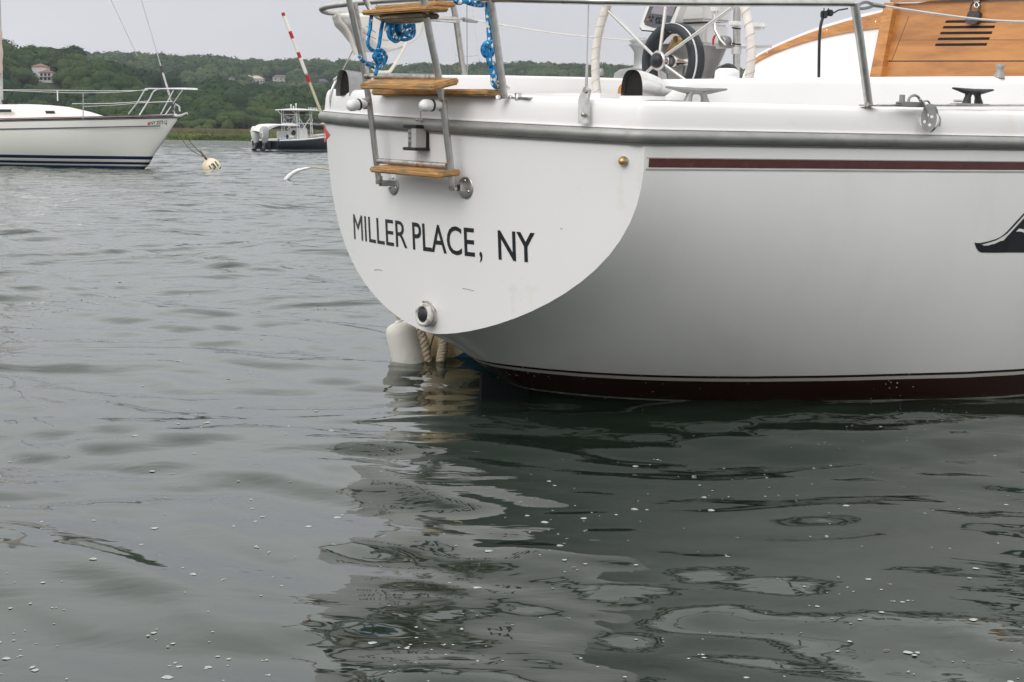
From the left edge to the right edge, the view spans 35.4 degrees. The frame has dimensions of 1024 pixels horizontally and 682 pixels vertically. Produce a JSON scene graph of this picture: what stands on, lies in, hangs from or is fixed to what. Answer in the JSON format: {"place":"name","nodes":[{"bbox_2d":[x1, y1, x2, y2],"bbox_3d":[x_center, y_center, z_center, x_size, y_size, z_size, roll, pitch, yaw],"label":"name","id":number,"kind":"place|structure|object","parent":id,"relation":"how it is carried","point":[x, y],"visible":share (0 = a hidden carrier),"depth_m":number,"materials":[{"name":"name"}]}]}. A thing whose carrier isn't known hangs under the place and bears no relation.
{"place":"outdoors","nodes":[
{"label":"outdoors","id":0,"kind":"place"},
{"bbox_2d":[21,78,292,140],"bbox_3d":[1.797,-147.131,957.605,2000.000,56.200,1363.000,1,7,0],"label":"terrain","id":1,"kind":"structure","parent":0,"point":[51,86],"depth_m":581.73,"materials":[{"name":"green plant"}]},
{"bbox_2d":[2,40,15,51],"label":"tree","id":2,"kind":"object","parent":1,"relation":"on","point":[9,46],"visible":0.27,"depth_m":628.10,"materials":[{"name":"green plant"}]},
{"bbox_2d":[3,76,15,92],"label":"tree","id":3,"kind":"object","parent":1,"relation":"on","point":[8,84],"visible":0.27,"depth_m":526.87,"materials":[{"name":"green plant"}]},
{"bbox_2d":[3,51,19,61],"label":"tree","id":4,"kind":"object","parent":1,"relation":"on","point":[12,55],"visible":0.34,"depth_m":602.35,"materials":[{"name":"green plant"}]},
{"bbox_2d":[3,54,20,67],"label":"tree","id":5,"kind":"object","parent":1,"relation":"on","point":[8,60],"visible":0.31,"depth_m":562.47,"materials":[{"name":"green plant"}]},
{"bbox_2d":[3,62,22,87],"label":"tree","id":6,"kind":"object","parent":1,"relation":"on","point":[6,73],"visible":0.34,"depth_m":537.46,"materials":[{"name":"green plant"}]},
{"bbox_2d":[6,64,38,85],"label":"tree","id":7,"kind":"object","parent":1,"relation":"on","point":[24,76],"visible":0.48,"depth_m":558.34,"materials":[{"name":"green plant"}]},
{"bbox_2d":[13,48,37,60],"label":"tree","id":8,"kind":"object","parent":1,"relation":"on","point":[23,54],"visible":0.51,"depth_m":622.45,"materials":[{"name":"green plant"}]},
{"bbox_2d":[16,44,35,50],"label":"tree","id":9,"kind":"object","parent":1,"relation":"on","point":[28,47],"visible":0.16,"depth_m":632.85,"materials":[{"name":"green plant"}]},
{"bbox_2d":[8,99,53,105],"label":"tree","id":10,"kind":"object","parent":1,"relation":"on","point":[39,102],"visible":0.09,"depth_m":471.34,"materials":[{"name":"green plant"}]},
{"bbox_2d":[3,86,63,105],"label":"tree","id":11,"kind":"object","parent":1,"relation":"on","point":[19,94],"visible":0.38,"depth_m":490.56,"materials":[{"name":"green plant"}]},
{"bbox_2d":[18,83,50,91],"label":"tree","id":12,"kind":"object","parent":1,"relation":"on","point":[39,87],"visible":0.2,"depth_m":535.88,"materials":[{"name":"green plant"}]},
{"bbox_2d":[23,57,57,70],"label":"tree","id":13,"kind":"object","parent":1,"relation":"on","point":[50,62],"visible":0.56,"depth_m":609.81,"materials":[{"name":"green plant"}]},
{"bbox_2d":[31,63,55,82],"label":"house","id":14,"kind":"structure","parent":1,"relation":"on","point":[43,72],"depth_m":588.60,"materials":[{"name":"white"}]},
{"bbox_2d":[31,46,63,54],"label":"tree","id":15,"kind":"object","parent":1,"relation":"on","point":[36,49],"visible":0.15,"depth_m":633.44,"materials":[{"name":"green plant"}]},
{"bbox_2d":[35,49,60,59],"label":"tree","id":16,"kind":"object","parent":1,"relation":"on","point":[43,53],"visible":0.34,"depth_m":619.58,"materials":[{"name":"green plant"}]},
{"bbox_2d":[50,89,71,96],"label":"tree","id":17,"kind":"object","parent":1,"relation":"on","point":[66,94],"visible":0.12,"depth_m":543.59,"materials":[{"name":"green plant"}]},
{"bbox_2d":[51,67,74,84],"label":"tree","id":18,"kind":"object","parent":1,"relation":"on","point":[55,79],"visible":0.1,"depth_m":582.18,"materials":[{"name":"green plant"}]},
{"bbox_2d":[48,91,78,102],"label":"tree","id":19,"kind":"object","parent":1,"relation":"on","point":[69,99],"visible":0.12,"depth_m":512.22,"materials":[{"name":"green plant"}]},
{"bbox_2d":[49,54,79,71],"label":"tree","id":20,"kind":"object","parent":1,"relation":"on","point":[59,56],"visible":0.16,"depth_m":617.29,"materials":[{"name":"green plant"}]},
{"bbox_2d":[52,44,86,58],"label":"tree","id":21,"kind":"object","parent":1,"relation":"on","point":[74,49],"visible":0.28,"depth_m":648.22,"materials":[{"name":"green plant"}]},
{"bbox_2d":[56,57,88,70],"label":"tree","id":22,"kind":"object","parent":1,"relation":"on","point":[61,63],"visible":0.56,"depth_m":609.77,"materials":[{"name":"green plant"}]},
{"bbox_2d":[57,66,90,88],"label":"tree","id":23,"kind":"object","parent":1,"relation":"on","point":[67,77],"visible":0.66,"depth_m":570.66,"materials":[{"name":"green plant"}]},
{"bbox_2d":[64,53,89,61],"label":"tree","id":24,"kind":"object","parent":1,"relation":"on","point":[81,57],"visible":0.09,"depth_m":640.57,"materials":[{"name":"green plant"}]},
{"bbox_2d":[67,103,94,110],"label":"tree","id":25,"kind":"object","parent":1,"relation":"on","point":[77,106],"visible":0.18,"depth_m":493.90,"materials":[{"name":"green plant"}]},
{"bbox_2d":[70,83,91,89],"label":"tree","id":26,"kind":"object","parent":1,"relation":"on","point":[82,85],"visible":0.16,"depth_m":564.21,"materials":[{"name":"green plant"}]},
{"bbox_2d":[68,91,94,101],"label":"tree","id":27,"kind":"object","parent":1,"relation":"on","point":[78,95],"visible":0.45,"depth_m":543.32,"materials":[{"name":"green plant"}]},
{"bbox_2d":[73,86,99,96],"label":"tree","id":28,"kind":"object","parent":1,"relation":"on","point":[83,88],"visible":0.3,"depth_m":556.69,"materials":[{"name":"green plant"}]},
{"bbox_2d":[70,68,115,87],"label":"tree","id":29,"kind":"object","parent":1,"relation":"on","point":[96,75],"visible":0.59,"depth_m":568.79,"materials":[{"name":"green plant"}]},
{"bbox_2d":[86,58,112,70],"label":"tree","id":30,"kind":"object","parent":1,"relation":"on","point":[102,64],"visible":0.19,"depth_m":589.25,"materials":[{"name":"green plant"}]},
{"bbox_2d":[87,110,120,115],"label":"tree","id":31,"kind":"object","parent":1,"relation":"on","point":[101,112],"visible":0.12,"depth_m":475.54,"materials":[{"name":"green plant"}]},
{"bbox_2d":[92,80,118,92],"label":"tree","id":32,"kind":"object","parent":1,"relation":"on","point":[102,85],"visible":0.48,"depth_m":564.28,"materials":[{"name":"green plant"}]},
{"bbox_2d":[91,95,120,101],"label":"tree","id":33,"kind":"object","parent":1,"relation":"on","point":[97,98],"visible":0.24,"depth_m":539.59,"materials":[{"name":"green plant"}]},
{"bbox_2d":[94,90,122,97],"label":"tree","id":34,"kind":"object","parent":1,"relation":"on","point":[110,94],"visible":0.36,"depth_m":554.52,"materials":[{"name":"green plant"}]},
{"bbox_2d":[95,98,125,108],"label":"tree","id":35,"kind":"object","parent":1,"relation":"on","point":[116,102],"visible":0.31,"depth_m":516.85,"materials":[{"name":"green plant"}]},
{"bbox_2d":[103,103,139,113],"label":"tree","id":36,"kind":"object","parent":1,"relation":"on","point":[113,109],"visible":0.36,"depth_m":498.77,"materials":[{"name":"green plant"}]},
{"bbox_2d":[110,60,149,78],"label":"tree","id":37,"kind":"object","parent":1,"relation":"on","point":[123,68],"visible":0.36,"depth_m":592.11,"materials":[{"name":"green plant"}]},
{"bbox_2d":[108,73,153,93],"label":"tree","id":38,"kind":"object","parent":1,"relation":"on","point":[121,81],"visible":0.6,"depth_m":564.63,"materials":[{"name":"green plant"}]},
{"bbox_2d":[114,107,147,115],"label":"tree","id":39,"kind":"object","parent":1,"relation":"on","point":[136,110],"visible":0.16,"depth_m":494.26,"materials":[{"name":"green plant"}]},
{"bbox_2d":[118,91,160,106],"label":"tree","id":40,"kind":"object","parent":1,"relation":"on","point":[132,97],"visible":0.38,"depth_m":519.42,"materials":[{"name":"green plant"}]},
{"bbox_2d":[141,103,160,109],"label":"tree","id":41,"kind":"object","parent":1,"relation":"on","point":[151,105],"visible":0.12,"depth_m":511.00,"materials":[{"name":"green plant"}]},
{"bbox_2d":[145,69,161,75],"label":"tree","id":42,"kind":"object","parent":1,"relation":"on","point":[155,72],"visible":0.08,"depth_m":603.31,"materials":[{"name":"green plant"}]},
{"bbox_2d":[145,91,161,98],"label":"tree","id":43,"kind":"object","parent":1,"relation":"on","point":[153,95],"visible":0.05,"depth_m":527.97,"materials":[{"name":"green plant"}]},
{"bbox_2d":[141,107,172,112],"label":"tree","id":44,"kind":"object","parent":1,"relation":"on","point":[151,110],"visible":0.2,"depth_m":499.75,"materials":[{"name":"green plant"}]},
{"bbox_2d":[145,111,171,116],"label":"tree","id":45,"kind":"object","parent":1,"relation":"on","point":[158,113],"visible":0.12,"depth_m":494.26,"materials":[{"name":"green plant"}]},
{"bbox_2d":[141,71,184,92],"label":"tree","id":46,"kind":"object","parent":1,"relation":"on","point":[157,81],"visible":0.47,"depth_m":584.94,"materials":[{"name":"green plant"}]},
{"bbox_2d":[154,90,172,97],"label":"tree","id":47,"kind":"object","parent":1,"relation":"on","point":[162,92],"visible":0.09,"depth_m":537.75,"materials":[{"name":"green plant"}]},
{"bbox_2d":[155,95,193,105],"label":"tree","id":48,"kind":"object","parent":1,"relation":"on","point":[186,98],"visible":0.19,"depth_m":527.61,"materials":[{"name":"green plant"}]},
{"bbox_2d":[159,100,196,111],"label":"tree","id":49,"kind":"object","parent":1,"relation":"on","point":[185,106],"visible":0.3,"depth_m":510.02,"materials":[{"name":"green plant"}]},
{"bbox_2d":[171,109,185,114],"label":"tree","id":50,"kind":"object","parent":1,"relation":"on","point":[177,112],"visible":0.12,"depth_m":504.75,"materials":[{"name":"green plant"}]},
{"bbox_2d":[177,115,191,120],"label":"tree","id":51,"kind":"object","parent":1,"relation":"on","point":[187,117],"visible":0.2,"depth_m":488.73,"materials":[{"name":"green plant"}]},
{"bbox_2d":[180,120,191,127],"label":"tree","id":52,"kind":"object","parent":1,"relation":"on","point":[184,124],"visible":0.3,"depth_m":483.82,"materials":[{"name":"green plant"}]},
{"bbox_2d":[172,89,210,99],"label":"tree","id":53,"kind":"object","parent":1,"relation":"on","point":[186,92],"visible":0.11,"depth_m":536.66,"materials":[{"name":"green plant"}]},
{"bbox_2d":[186,79,203,90],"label":"tree","id":54,"kind":"object","parent":1,"relation":"on","point":[195,83],"visible":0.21,"depth_m":617.10,"materials":[{"name":"green plant"}]},
{"bbox_2d":[187,118,219,128],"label":"tree","id":55,"kind":"object","parent":1,"relation":"on","point":[202,123],"visible":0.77,"depth_m":473.75,"materials":[{"name":"green plant"}]},
{"bbox_2d":[190,109,227,120],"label":"tree","id":56,"kind":"object","parent":1,"relation":"on","point":[207,114],"visible":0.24,"depth_m":486.54,"materials":[{"name":"green plant"}]},
{"bbox_2d":[187,108,230,116],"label":"tree","id":57,"kind":"object","parent":1,"relation":"on","point":[192,113],"visible":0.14,"depth_m":494.82,"materials":[{"name":"green plant"}]},
{"bbox_2d":[194,103,227,111],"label":"tree","id":58,"kind":"object","parent":1,"relation":"on","point":[215,106],"visible":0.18,"depth_m":504.84,"materials":[{"name":"green plant"}]},
{"bbox_2d":[192,93,237,109],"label":"tree","id":59,"kind":"object","parent":1,"relation":"on","point":[204,100],"visible":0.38,"depth_m":512.20,"materials":[{"name":"green plant"}]},
{"bbox_2d":[199,75,231,89],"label":"tree","id":60,"kind":"object","parent":1,"relation":"on","point":[212,82],"visible":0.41,"depth_m":616.07,"materials":[{"name":"green plant"}]},
{"bbox_2d":[193,86,247,106],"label":"tree","id":61,"kind":"object","parent":1,"relation":"on","point":[236,96],"visible":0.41,"depth_m":528.94,"materials":[{"name":"green plant"}]},
{"bbox_2d":[165,133,276,139],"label":"marsh grass","id":62,"kind":"structure","parent":1,"relation":"on","point":[176,136],"depth_m":288.49,"materials":[{"name":"green plant"}]},
{"bbox_2d":[214,110,255,128],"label":"tree","id":63,"kind":"object","parent":1,"relation":"on","point":[237,119],"visible":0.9,"depth_m":473.73,"materials":[{"name":"green plant"}]},
{"bbox_2d":[228,80,241,86],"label":"tree","id":64,"kind":"object","parent":1,"relation":"on","point":[234,83],"visible":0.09,"depth_m":626.11,"materials":[{"name":"green plant"}]},
{"bbox_2d":[228,106,260,115],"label":"tree","id":65,"kind":"object","parent":1,"relation":"on","point":[249,112],"visible":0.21,"depth_m":511.58,"materials":[{"name":"green plant"}]},
{"bbox_2d":[169,128,323,134],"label":"dry marsh grass","id":66,"kind":"structure","parent":1,"relation":"on","point":[218,131],"depth_m":297.04,"materials":[{"name":"plant"}]},
{"bbox_2d":[243,91,258,97],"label":"tree","id":67,"kind":"object","parent":1,"relation":"on","point":[250,94],"visible":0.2,"depth_m":593.16,"materials":[{"name":"green plant"}]},
{"bbox_2d":[240,87,264,93],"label":"tree","id":68,"kind":"object","parent":1,"relation":"on","point":[258,90],"visible":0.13,"depth_m":601.18,"materials":[{"name":"green plant"}]},
{"bbox_2d":[248,75,264,83],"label":"house","id":69,"kind":"structure","parent":1,"relation":"on","point":[258,78],"depth_m":1124.27,"materials":[{"name":"white"}]},
{"bbox_2d":[242,116,277,128],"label":"tree","id":70,"kind":"object","parent":1,"relation":"on","point":[262,120],"visible":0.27,"depth_m":486.48,"materials":[{"name":"green plant"}]},
{"bbox_2d":[242,82,278,90],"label":"tree","id":71,"kind":"object","parent":1,"relation":"on","point":[262,87],"visible":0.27,"depth_m":621.85,"materials":[{"name":"green plant"}]},
{"bbox_2d":[245,99,285,112],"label":"tree","id":72,"kind":"object","parent":1,"relation":"on","point":[275,104],"visible":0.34,"depth_m":537.11,"materials":[{"name":"green plant"}]},
{"bbox_2d":[247,106,286,126],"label":"tree","id":73,"kind":"object","parent":1,"relation":"on","point":[269,112],"visible":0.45,"depth_m":521.30,"materials":[{"name":"green plant"}]},
{"bbox_2d":[248,94,294,103],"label":"tree","id":74,"kind":"object","parent":1,"relation":"on","point":[269,98],"visible":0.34,"depth_m":547.60,"materials":[{"name":"green plant"}]},
{"bbox_2d":[273,75,284,81],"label":"house","id":75,"kind":"structure","parent":1,"relation":"on","point":[278,78],"depth_m":1150.31,"materials":[{"name":"grey paint"}]},
{"bbox_2d":[272,86,297,95],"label":"tree","id":76,"kind":"object","parent":1,"relation":"on","point":[277,92],"visible":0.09,"depth_m":567.03,"materials":[{"name":"green plant"}]},
{"bbox_2d":[276,115,297,127],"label":"house","id":77,"kind":"structure","parent":1,"relation":"on","point":[289,119],"depth_m":527.24,"materials":[{"name":"glass"}]},
{"bbox_2d":[278,89,305,103],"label":"tree","id":78,"kind":"object","parent":1,"relation":"on","point":[295,96],"visible":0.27,"depth_m":556.81,"materials":[{"name":"green plant"}]},
{"bbox_2d":[280,102,324,115],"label":"tree","id":79,"kind":"object","parent":1,"relation":"on","point":[297,106],"visible":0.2,"depth_m":536.59,"materials":[{"name":"green plant"}]},
{"bbox_2d":[297,106,317,121],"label":"tree","id":80,"kind":"object","parent":1,"relation":"on","point":[301,117],"visible":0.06,"depth_m":483.24,"materials":[{"name":"green plant"}]},
{"bbox_2d":[300,87,327,95],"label":"tree","id":81,"kind":"object","parent":1,"relation":"on","point":[307,92],"visible":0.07,"depth_m":565.37,"materials":[{"name":"green plant"}]},
{"bbox_2d":[304,111,324,129],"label":"tree","id":82,"kind":"object","parent":1,"relation":"on","point":[315,117],"visible":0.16,"depth_m":470.46,"materials":[{"name":"green plant"}]},
{"bbox_2d":[312,95,325,105],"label":"tree","id":83,"kind":"object","parent":1,"relation":"on","point":[321,100],"visible":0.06,"depth_m":548.95,"materials":[{"name":"green plant"}]},
{"bbox_2d":[304,85,335,103],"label":"tree","id":84,"kind":"object","parent":1,"relation":"on","point":[309,98],"visible":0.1,"depth_m":554.89,"materials":[{"name":"green plant"}]},
{"bbox_2d":[317,79,328,84],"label":"house","id":85,"kind":"structure","parent":1,"relation":"on","point":[322,81],"depth_m":1117.47,"materials":[{"name":"grey"}]},
{"bbox_2d":[2,38,744,87],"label":"distant wood","id":86,"kind":"object","parent":1,"relation":"on","point":[231,69],"depth_m":1152.59,"materials":[{"name":"green plant"}]},
{"bbox_2d":[1,0,926,68],"label":"sky","id":87,"kind":"structure","parent":0,"point":[242,29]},
{"bbox_2d":[0,140,1023,681],"bbox_3d":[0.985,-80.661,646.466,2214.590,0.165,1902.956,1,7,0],"label":"water","id":88,"kind":"structure","parent":0,"point":[100,330],"depth_m":5.00,"materials":[{"name":"grey liquid"}]},
{"bbox_2d":[0,0,197,168],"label":"sailboat","id":89,"kind":"object","parent":88,"relation":"on","point":[45,136],"visible":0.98,"depth_m":49.99,"materials":[{"name":"white plastic"}]},
{"bbox_2d":[176,121,205,157],"bbox_3d":[-10.091,-6.351,50.178,0.184,1.279,1.243,7,9,40],"label":"mooring line","id":90,"kind":"object","parent":89,"relation":"attached to","point":[202,154],"visible":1,"depth_m":50.25,"materials":[{"name":"brown fabric"}]},
{"bbox_2d":[202,157,220,168],"bbox_3d":[-9.515,-5.500,50.830,0.598,0.633,0.607,1,7,0],"label":"mooring buoy","id":91,"kind":"object","parent":88,"relation":"on","point":[211,163],"visible":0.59,"depth_m":50.62,"materials":[{"name":"beige paint"}]},
{"bbox_2d":[250,103,326,150],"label":"motorboat","id":92,"kind":"object","parent":88,"relation":"on","point":[297,137],"visible":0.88,"depth_m":109.01,"materials":[{"name":"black plastic"}]},
{"bbox_2d":[284,167,328,179],"bbox_3d":[-5.089,-4.087,40.087,1.384,0.532,0.116,1,7,0],"label":"floating hose","id":93,"kind":"object","parent":88,"relation":"on","point":[290,174],"visible":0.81,"depth_m":40.04,"materials":[{"name":"white plastic"}]},
{"bbox_2d":[281,12,423,363],"bbox_3d":[-0.750,-0.667,7.777,0.724,1.810,0.162,1,7,0],"label":"pickup buoy","id":94,"kind":"object","parent":88,"relation":"on","point":[403,342],"visible":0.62,"depth_m":7.79,"materials":[{"name":"plastic"}]},
{"bbox_2d":[449,5,478,74],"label":"distant sailboat","id":95,"kind":"object","parent":88,"relation":"on","point":[467,56],"visible":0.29,"depth_m":206.10,"materials":[{"name":"white"}]},
{"bbox_2d":[0,277,1018,681],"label":"foam flecks","id":96,"kind":"object","parent":88,"relation":"on","point":[474,587],"visible":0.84,"depth_m":3.87,"materials":[{"name":"white liquid"}]},
{"bbox_2d":[318,0,1023,401],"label":"sailboat","id":97,"kind":"object","parent":88,"relation":"on","point":[818,214],"visible":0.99,"depth_m":6.45,"materials":[{"name":"plastic"}]},
{"bbox_2d":[332,13,423,72],"bbox_3d":[-0.632,-1.383,7.476,0.484,0.281,0.214,-5,10,-38],"label":"lifebuoy bag","id":98,"kind":"object","parent":97,"relation":"hanging from","point":[342,23],"visible":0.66,"depth_m":7.37,"materials":[{"name":"white fabric"}]},
{"bbox_2d":[358,15,415,75],"bbox_3d":[-0.497,-1.195,6.489,0.227,0.249,0.125,-5,10,-38],"label":"blue rope","id":99,"kind":"object","parent":97,"relation":"attached to","point":[398,32],"visible":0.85,"depth_m":6.47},
{"bbox_2d":[415,327,431,361],"bbox_3d":[-0.435,0.032,7.854,0.093,0.252,0.052,1,7,0],"label":"mooring rope","id":100,"kind":"object","parent":97,"relation":"hanging from","point":[423,341],"visible":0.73,"depth_m":7.83,"materials":[{"name":"beige fabric"}]},
{"bbox_2d":[436,337,448,361],"bbox_3d":[-0.343,0.058,7.857,0.066,0.200,0.052,1,7,0],"label":"mooring rope","id":101,"kind":"object","parent":97,"relation":"hanging from","point":[442,352],"visible":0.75,"depth_m":7.84,"materials":[{"name":"beige fabric"}]},
{"bbox_2d":[426,332,469,357],"bbox_3d":[-0.235,-0.027,8.159,0.539,0.540,0.538,1,7,0],"label":"mooring ball","id":102,"kind":"object","parent":97,"relation":"attached to","point":[454,351],"visible":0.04,"depth_m":7.92,"materials":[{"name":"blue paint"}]},
{"bbox_2d":[453,0,498,89],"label":"blue rope","id":103,"kind":"object","parent":97,"relation":"attached to","point":[487,50],"visible":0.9,"depth_m":6.17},
{"bbox_2d":[919,99,940,131],"bbox_3d":[1.647,-0.888,6.329,0.075,0.131,0.137,3,8,19],"label":"snatch block","id":104,"kind":"object","parent":97,"relation":"hanging from","point":[930,119],"depth_m":6.31,"materials":[{"name":"metal"}]},
{"bbox_2d":[965,1,981,23],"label":"padlock","id":105,"kind":"object","parent":97,"relation":"hanging from","point":[975,14],"visible":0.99,"depth_m":8.23,"materials":[{"name":"metal"}]},
{"bbox_2d":[973,0,980,7],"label":"hasp","id":106,"kind":"object","parent":97,"relation":"attached to","point":[977,3],"visible":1,"depth_m":8.24,"materials":[{"name":"metal"}]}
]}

